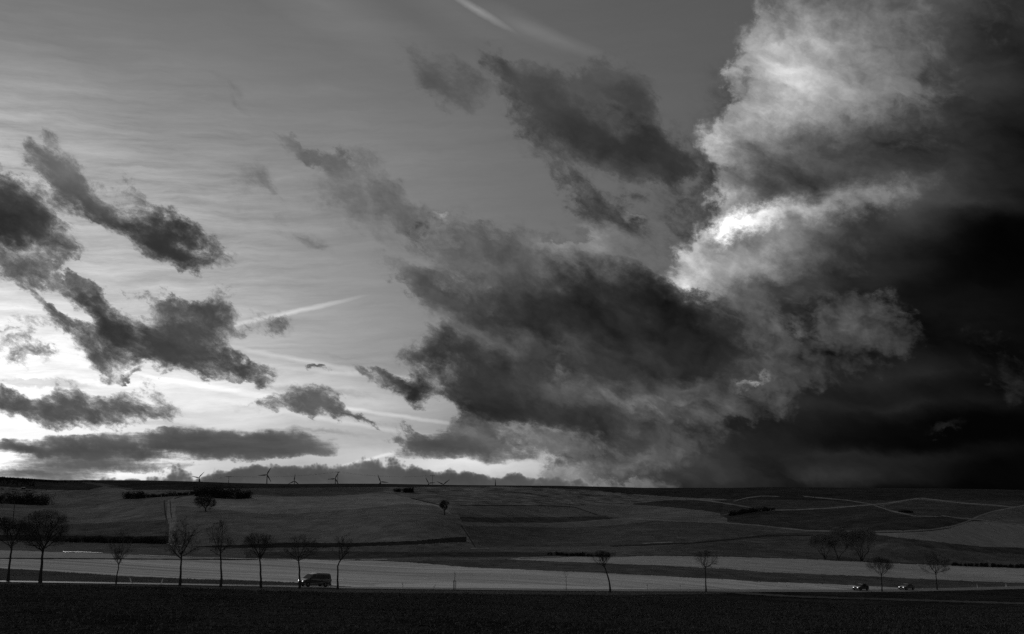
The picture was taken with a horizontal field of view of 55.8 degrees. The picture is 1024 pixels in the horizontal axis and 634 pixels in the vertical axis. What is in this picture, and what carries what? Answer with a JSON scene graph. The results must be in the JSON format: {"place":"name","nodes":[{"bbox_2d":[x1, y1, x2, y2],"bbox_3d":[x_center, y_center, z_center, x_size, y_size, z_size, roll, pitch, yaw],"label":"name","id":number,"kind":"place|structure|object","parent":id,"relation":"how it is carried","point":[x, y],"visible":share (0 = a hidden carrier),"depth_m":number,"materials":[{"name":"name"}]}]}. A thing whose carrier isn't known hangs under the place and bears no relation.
{"place":"outdoors","nodes":[
{"label":"outdoors","id":0,"kind":"place"},
{"bbox_2d":[62,551,99,552],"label":"wet track","id":1,"kind":"structure","parent":0,"point":[80,551],"depth_m":324.50,"materials":[{"name":"grey liquid"}]},
{"bbox_2d":[0,535,168,542],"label":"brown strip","id":2,"kind":"object","parent":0,"point":[81,537],"visible":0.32,"depth_m":402.02,"materials":[{"name":"black soil"}]},
{"bbox_2d":[0,520,169,536],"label":"stubble field","id":3,"kind":"structure","parent":0,"point":[149,528],"depth_m":448.50,"materials":[{"name":"grey plant"}]},
{"bbox_2d":[82,482,132,489],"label":"track margin","id":4,"kind":"object","parent":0,"point":[106,485],"visible":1,"depth_m":734.48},
{"bbox_2d":[17,558,257,559],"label":"field margin","id":5,"kind":"object","parent":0,"point":[133,558],"visible":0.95,"depth_m":285.43,"materials":[{"name":"grey plant"}]},
{"bbox_2d":[0,550,304,559],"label":"pale field","id":6,"kind":"structure","parent":0,"point":[4,554],"depth_m":305.21,"materials":[{"name":"grey plant"}]},
{"bbox_2d":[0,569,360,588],"bbox_3d":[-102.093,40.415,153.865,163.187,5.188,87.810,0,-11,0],"label":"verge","id":7,"kind":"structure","parent":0,"point":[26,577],"depth_m":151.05,"materials":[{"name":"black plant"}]},
{"bbox_2d":[0,516,36,581],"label":"bare tree","id":8,"kind":"object","parent":7,"relation":"on","point":[4,524],"visible":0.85,"depth_m":128.23,"materials":[{"name":"black plant"}]},
{"bbox_2d":[233,487,382,495],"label":"fallow field","id":9,"kind":"structure","parent":0,"point":[310,491],"depth_m":674.87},
{"bbox_2d":[167,493,451,545],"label":"winter field","id":10,"kind":"structure","parent":0,"point":[280,505],"depth_m":542.52,"materials":[{"name":"grey plant"}]},
{"bbox_2d":[192,483,253,498],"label":"hedge","id":11,"kind":"object","parent":10,"relation":"on","point":[219,493],"visible":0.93,"depth_m":577.52,"materials":[{"name":"black plant"}]},
{"bbox_2d":[175,503,466,546],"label":"winter field","id":12,"kind":"structure","parent":0,"point":[400,522],"depth_m":414.45,"materials":[{"name":"grey plant"}]},
{"bbox_2d":[192,493,216,511],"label":"bare tree","id":13,"kind":"object","parent":12,"relation":"on","point":[201,500],"visible":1,"depth_m":487.68,"materials":[{"name":"black plant"}]},
{"bbox_2d":[439,500,450,514],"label":"bare tree","id":14,"kind":"object","parent":12,"relation":"on","point":[443,504],"visible":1,"depth_m":443.32,"materials":[{"name":"black plant"}]},
{"bbox_2d":[194,537,466,547],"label":"ploughed strip","id":15,"kind":"object","parent":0,"point":[417,542],"visible":0.73,"depth_m":362.14,"materials":[{"name":"black soil"}]},
{"bbox_2d":[0,541,682,560],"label":"valley meadow","id":16,"kind":"structure","parent":0,"point":[144,549],"depth_m":350.64,"materials":[{"name":"grey plant"}]},
{"bbox_2d":[53,535,166,543],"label":"hedge","id":17,"kind":"object","parent":16,"relation":"on","point":[148,539],"visible":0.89,"depth_m":382.70,"materials":[{"name":"black plant"}]},
{"bbox_2d":[547,551,609,556],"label":"hedge","id":18,"kind":"object","parent":16,"relation":"on","point":[572,554],"visible":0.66,"depth_m":326.76,"materials":[{"name":"black plant"}]},
{"bbox_2d":[0,486,747,560],"bbox_3d":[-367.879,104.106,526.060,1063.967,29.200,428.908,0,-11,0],"label":"meadow","id":19,"kind":"structure","parent":0,"point":[104,504],"depth_m":582.02,"materials":[{"name":"grey plant"}]},
{"bbox_2d":[0,487,56,504],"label":"hedge","id":20,"kind":"object","parent":19,"relation":"on","point":[24,499],"visible":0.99,"depth_m":615.32,"materials":[{"name":"black plant"}]},
{"bbox_2d":[122,489,147,498],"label":"bush","id":21,"kind":"object","parent":19,"relation":"on","point":[141,494],"visible":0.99,"depth_m":600.37,"materials":[{"name":"black plant"}]},
{"bbox_2d":[145,490,192,497],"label":"hedge","id":22,"kind":"object","parent":19,"relation":"on","point":[168,494],"visible":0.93,"depth_m":600.47,"materials":[{"name":"black plant"}]},
{"bbox_2d":[245,551,615,558],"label":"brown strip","id":23,"kind":"object","parent":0,"point":[333,555],"visible":0.84,"depth_m":336.43,"materials":[{"name":"black soil"}]},
{"bbox_2d":[0,558,922,591],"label":"pale field","id":24,"kind":"structure","parent":0,"point":[368,573],"depth_m":225.67,"materials":[{"name":"grey plant"}]},
{"bbox_2d":[919,551,951,589],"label":"bare tree","id":25,"kind":"object","parent":24,"relation":"on","point":[936,563],"visible":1,"depth_m":238.05,"materials":[{"name":"black plant"}]},
{"bbox_2d":[0,568,1013,594],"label":"verge","id":26,"kind":"structure","parent":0,"point":[520,592],"depth_m":149.89,"materials":[{"name":"grey plant"}]},
{"bbox_2d":[16,509,73,582],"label":"bare tree","id":27,"kind":"object","parent":26,"relation":"on","point":[48,532],"visible":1,"depth_m":127.20,"materials":[{"name":"black plant"}]},
{"bbox_2d":[108,530,131,584],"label":"bare tree","id":28,"kind":"object","parent":26,"relation":"on","point":[116,554],"visible":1,"depth_m":129.59,"materials":[{"name":"black plant"}]},
{"bbox_2d":[163,517,202,585],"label":"bare tree","id":29,"kind":"object","parent":26,"relation":"on","point":[175,538],"visible":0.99,"depth_m":131.74,"materials":[{"name":"black plant"}]},
{"bbox_2d":[205,518,236,586],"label":"bare tree","id":30,"kind":"object","parent":26,"relation":"on","point":[220,549],"visible":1,"depth_m":134.06,"materials":[{"name":"black plant"}]},
{"bbox_2d":[241,532,276,587],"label":"bare tree","id":31,"kind":"object","parent":26,"relation":"on","point":[265,546],"visible":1,"depth_m":136.16,"materials":[{"name":"black plant"}]},
{"bbox_2d":[283,534,319,588],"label":"bare tree","id":32,"kind":"object","parent":26,"relation":"on","point":[298,556],"visible":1,"depth_m":139.10,"materials":[{"name":"black plant"}]},
{"bbox_2d":[332,536,353,589],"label":"bare tree","id":33,"kind":"object","parent":26,"relation":"on","point":[339,550],"visible":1,"depth_m":141.85,"materials":[{"name":"black plant"}]},
{"bbox_2d":[590,550,610,592],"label":"bare tree","id":34,"kind":"object","parent":26,"relation":"on","point":[602,555],"visible":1,"depth_m":169.77,"materials":[{"name":"black plant"}]},
{"bbox_2d":[693,550,718,591],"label":"bare tree","id":35,"kind":"object","parent":26,"relation":"on","point":[707,556],"visible":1,"depth_m":187.71,"materials":[{"name":"black plant"}]},
{"bbox_2d":[864,556,893,591],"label":"bare tree","id":36,"kind":"object","parent":26,"relation":"on","point":[879,561],"visible":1,"depth_m":222.91,"materials":[{"name":"black plant"}]},
{"bbox_2d":[0,583,1023,633],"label":"dark field","id":37,"kind":"structure","parent":0,"point":[1014,595],"depth_m":94.48,"materials":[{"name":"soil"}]},
{"bbox_2d":[0,477,1023,500],"bbox_3d":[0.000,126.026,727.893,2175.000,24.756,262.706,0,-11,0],"label":"ploughed field","id":38,"kind":"structure","parent":0,"point":[788,493],"depth_m":732.28,"materials":[{"name":"black soil"}]},
{"bbox_2d":[0,476,94,486],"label":"conifer wood","id":39,"kind":"object","parent":38,"relation":"on","point":[24,480],"visible":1,"depth_m":778.39,"materials":[{"name":"black plant"}]},
{"bbox_2d":[0,580,1023,591],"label":"road","id":40,"kind":"structure","parent":0,"point":[862,590],"depth_m":179.71,"materials":[{"name":"black asphalt"}]},
{"bbox_2d":[297,573,331,586],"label":"van","id":41,"kind":"object","parent":40,"relation":"on","point":[319,579],"visible":0.94,"depth_m":144.33,"materials":[{"name":"grey paint"}]},
{"bbox_2d":[3,580,1008,589],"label":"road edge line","id":42,"kind":"object","parent":40,"relation":"on","point":[534,588],"visible":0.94,"depth_m":208.68,"materials":[{"name":"paint"}]},
{"bbox_2d":[51,582,989,591],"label":"road edge line","id":43,"kind":"object","parent":40,"relation":"on","point":[550,590],"visible":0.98,"depth_m":164.48,"materials":[{"name":"paint"}]},
{"bbox_2d":[852,584,868,590],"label":"car","id":44,"kind":"object","parent":40,"relation":"on","point":[860,587],"visible":1,"depth_m":221.90,"materials":[{"name":"black paint"}]},
{"bbox_2d":[898,583,914,589],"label":"car","id":45,"kind":"object","parent":40,"relation":"on","point":[905,586],"visible":1,"depth_m":231.73,"materials":[{"name":"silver metal"}]},
{"bbox_2d":[374,582,649,588],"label":"bleached field","id":46,"kind":"structure","parent":0,"point":[458,585],"depth_m":175.02,"materials":[{"name":"grey plant"}]},
{"bbox_2d":[0,0,1023,489],"label":"sky","id":47,"kind":"structure","parent":0,"point":[597,243],"materials":[{"name":"grey"}]},
{"bbox_2d":[383,486,650,505],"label":"rough pasture","id":48,"kind":"structure","parent":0,"point":[478,495],"depth_m":671.78,"materials":[{"name":"grey plant"}]},
{"bbox_2d":[402,485,414,492],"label":"bush","id":49,"kind":"object","parent":48,"relation":"on","point":[408,490],"visible":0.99,"depth_m":663.30,"materials":[{"name":"black plant"}]},
{"bbox_2d":[460,505,596,514],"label":"field margin","id":50,"kind":"object","parent":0,"point":[525,505],"visible":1,"depth_m":583.99,"materials":[{"name":"grey plant"}]},
{"bbox_2d":[452,505,607,517],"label":"lens field","id":51,"kind":"structure","parent":0,"point":[494,511],"depth_m":542.68,"materials":[{"name":"grey plant"}]},
{"bbox_2d":[460,516,612,522],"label":"lens field","id":52,"kind":"structure","parent":0,"point":[525,519],"depth_m":502.12,"materials":[{"name":"grey plant"}]},
{"bbox_2d":[520,556,561,557],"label":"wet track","id":53,"kind":"structure","parent":0,"point":[536,557],"depth_m":320.73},
{"bbox_2d":[462,518,646,527],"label":"winter field","id":54,"kind":"structure","parent":0,"point":[604,522],"depth_m":487.76,"materials":[{"name":"grey plant"}]},
{"bbox_2d":[464,521,691,547],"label":"stubble field","id":55,"kind":"structure","parent":0,"point":[650,532],"depth_m":414.91,"materials":[{"name":"grey plant"}]},
{"bbox_2d":[587,504,721,520],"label":"saddle field","id":56,"kind":"structure","parent":0,"point":[645,512],"depth_m":559.66,"materials":[{"name":"grey plant"}]},
{"bbox_2d":[633,500,725,512],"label":"ploughed field","id":57,"kind":"structure","parent":0,"point":[715,507],"depth_m":629.91,"materials":[{"name":"grey soil"}]},
{"bbox_2d":[390,559,1023,588],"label":"grass strip","id":58,"kind":"object","parent":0,"point":[698,572],"depth_m":263.01,"materials":[{"name":"black plant"}]},
{"bbox_2d":[611,534,816,545],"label":"field margin","id":59,"kind":"object","parent":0,"point":[720,539],"visible":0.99,"depth_m":391.17,"materials":[{"name":"grey plant"}]},
{"bbox_2d":[687,498,757,508],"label":"farm track","id":60,"kind":"structure","parent":0,"point":[719,502],"depth_m":633.45,"materials":[{"name":"grey soil"}]},
{"bbox_2d":[621,518,848,531],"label":"farm track","id":61,"kind":"structure","parent":0,"point":[727,523],"depth_m":470.09,"materials":[{"name":"grey soil"}]},
{"bbox_2d":[691,522,810,541],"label":"grass field","id":62,"kind":"structure","parent":0,"point":[707,531],"depth_m":432.73,"materials":[{"name":"grey plant"}]},
{"bbox_2d":[733,496,779,501],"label":"farm track","id":63,"kind":"structure","parent":0,"point":[756,496],"depth_m":668.23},
{"bbox_2d":[513,556,1023,582],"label":"pale field","id":64,"kind":"structure","parent":0,"point":[914,571],"depth_m":299.02,"materials":[{"name":"grey plant"}]},
{"bbox_2d":[619,536,1023,566],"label":"valley meadow","id":65,"kind":"structure","parent":0,"point":[791,547],"depth_m":348.86,"materials":[{"name":"grey plant"}]},
{"bbox_2d":[807,533,834,558],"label":"bare tree","id":66,"kind":"object","parent":65,"relation":"on","point":[817,539],"visible":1,"depth_m":328.55,"materials":[{"name":"black plant"}]},
{"bbox_2d":[828,526,848,558],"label":"bare tree","id":67,"kind":"object","parent":65,"relation":"on","point":[840,531],"visible":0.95,"depth_m":327.72,"materials":[{"name":"black plant"}]},
{"bbox_2d":[622,531,1023,567],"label":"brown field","id":68,"kind":"structure","parent":0,"point":[944,545],"depth_m":362.54,"materials":[{"name":"black soil"}]},
{"bbox_2d":[845,527,878,560],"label":"bare tree","id":69,"kind":"object","parent":68,"relation":"on","point":[854,536],"visible":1,"depth_m":324.70,"materials":[{"name":"black plant"}]},
{"bbox_2d":[951,561,1023,567],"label":"hedge","id":70,"kind":"object","parent":68,"relation":"on","point":[1010,565],"visible":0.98,"depth_m":322.07,"materials":[{"name":"black plant"}]},
{"bbox_2d":[803,496,869,503],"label":"farm track","id":71,"kind":"structure","parent":0,"point":[836,499],"depth_m":647.09,"materials":[{"name":"grey soil"}]},
{"bbox_2d":[760,498,918,510],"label":"farm track","id":72,"kind":"structure","parent":0,"point":[841,506],"depth_m":567.46,"materials":[{"name":"grey soil"}]},
{"bbox_2d":[727,505,972,530],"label":"ploughed field","id":73,"kind":"structure","parent":0,"point":[875,518],"depth_m":472.43,"materials":[{"name":"grey soil"}]},
{"bbox_2d":[720,499,1023,531],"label":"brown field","id":74,"kind":"structure","parent":0,"point":[786,504],"depth_m":599.44,"materials":[{"name":"soil"}]},
{"bbox_2d":[728,507,775,515],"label":"hedge","id":75,"kind":"object","parent":74,"relation":"on","point":[740,512],"visible":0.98,"depth_m":541.19,"materials":[{"name":"black plant"}]},
{"bbox_2d":[726,592,1023,603],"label":"verge","id":76,"kind":"structure","parent":0,"point":[892,599],"depth_m":185.70,"materials":[{"name":"grey plant"}]},
{"bbox_2d":[874,505,938,516],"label":"farm track","id":77,"kind":"structure","parent":0,"point":[904,513],"depth_m":476.07,"materials":[{"name":"grey soil"}]},
{"bbox_2d":[875,528,946,532],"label":"field margin","id":78,"kind":"object","parent":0,"point":[910,531],"visible":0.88,"depth_m":381.79,"materials":[{"name":"grey plant"}]},
{"bbox_2d":[884,500,1008,517],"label":"ploughed field","id":79,"kind":"structure","parent":0,"point":[926,507],"depth_m":533.78,"materials":[{"name":"black soil"}]},
{"bbox_2d":[870,521,1023,547],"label":"winter field","id":80,"kind":"structure","parent":0,"point":[984,534],"depth_m":394.35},
{"bbox_2d":[873,505,1023,531],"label":"farm track","id":81,"kind":"structure","parent":0,"point":[947,526],"depth_m":399.55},
{"bbox_2d":[880,498,1023,523],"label":"grass field","id":82,"kind":"structure","parent":0,"point":[1014,515],"depth_m":503.95,"materials":[{"name":"grey plant"}]},
{"bbox_2d":[898,510,912,512],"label":"hedge","id":83,"kind":"object","parent":82,"relation":"on","point":[906,511],"visible":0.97,"depth_m":485.46,"materials":[{"name":"black plant"}]},
{"bbox_2d":[922,498,1009,506],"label":"farm track","id":84,"kind":"structure","parent":0,"point":[965,503],"depth_m":583.45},
{"bbox_2d":[941,515,1023,524],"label":"farm track","id":85,"kind":"structure","parent":0,"point":[981,519],"depth_m":461.68,"materials":[{"name":"grey soil"}]},
{"bbox_3d":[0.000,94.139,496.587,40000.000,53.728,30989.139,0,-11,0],"label":"ground","id":86,"kind":"structure","parent":0,"visible":0},
{"bbox_2d":[258,468,270,483],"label":"wind turbine","id":87,"kind":"object","parent":86,"relation":"on","point":[267,475],"visible":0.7,"depth_m":4125.81,"materials":[{"name":"black paint"}]}
]}

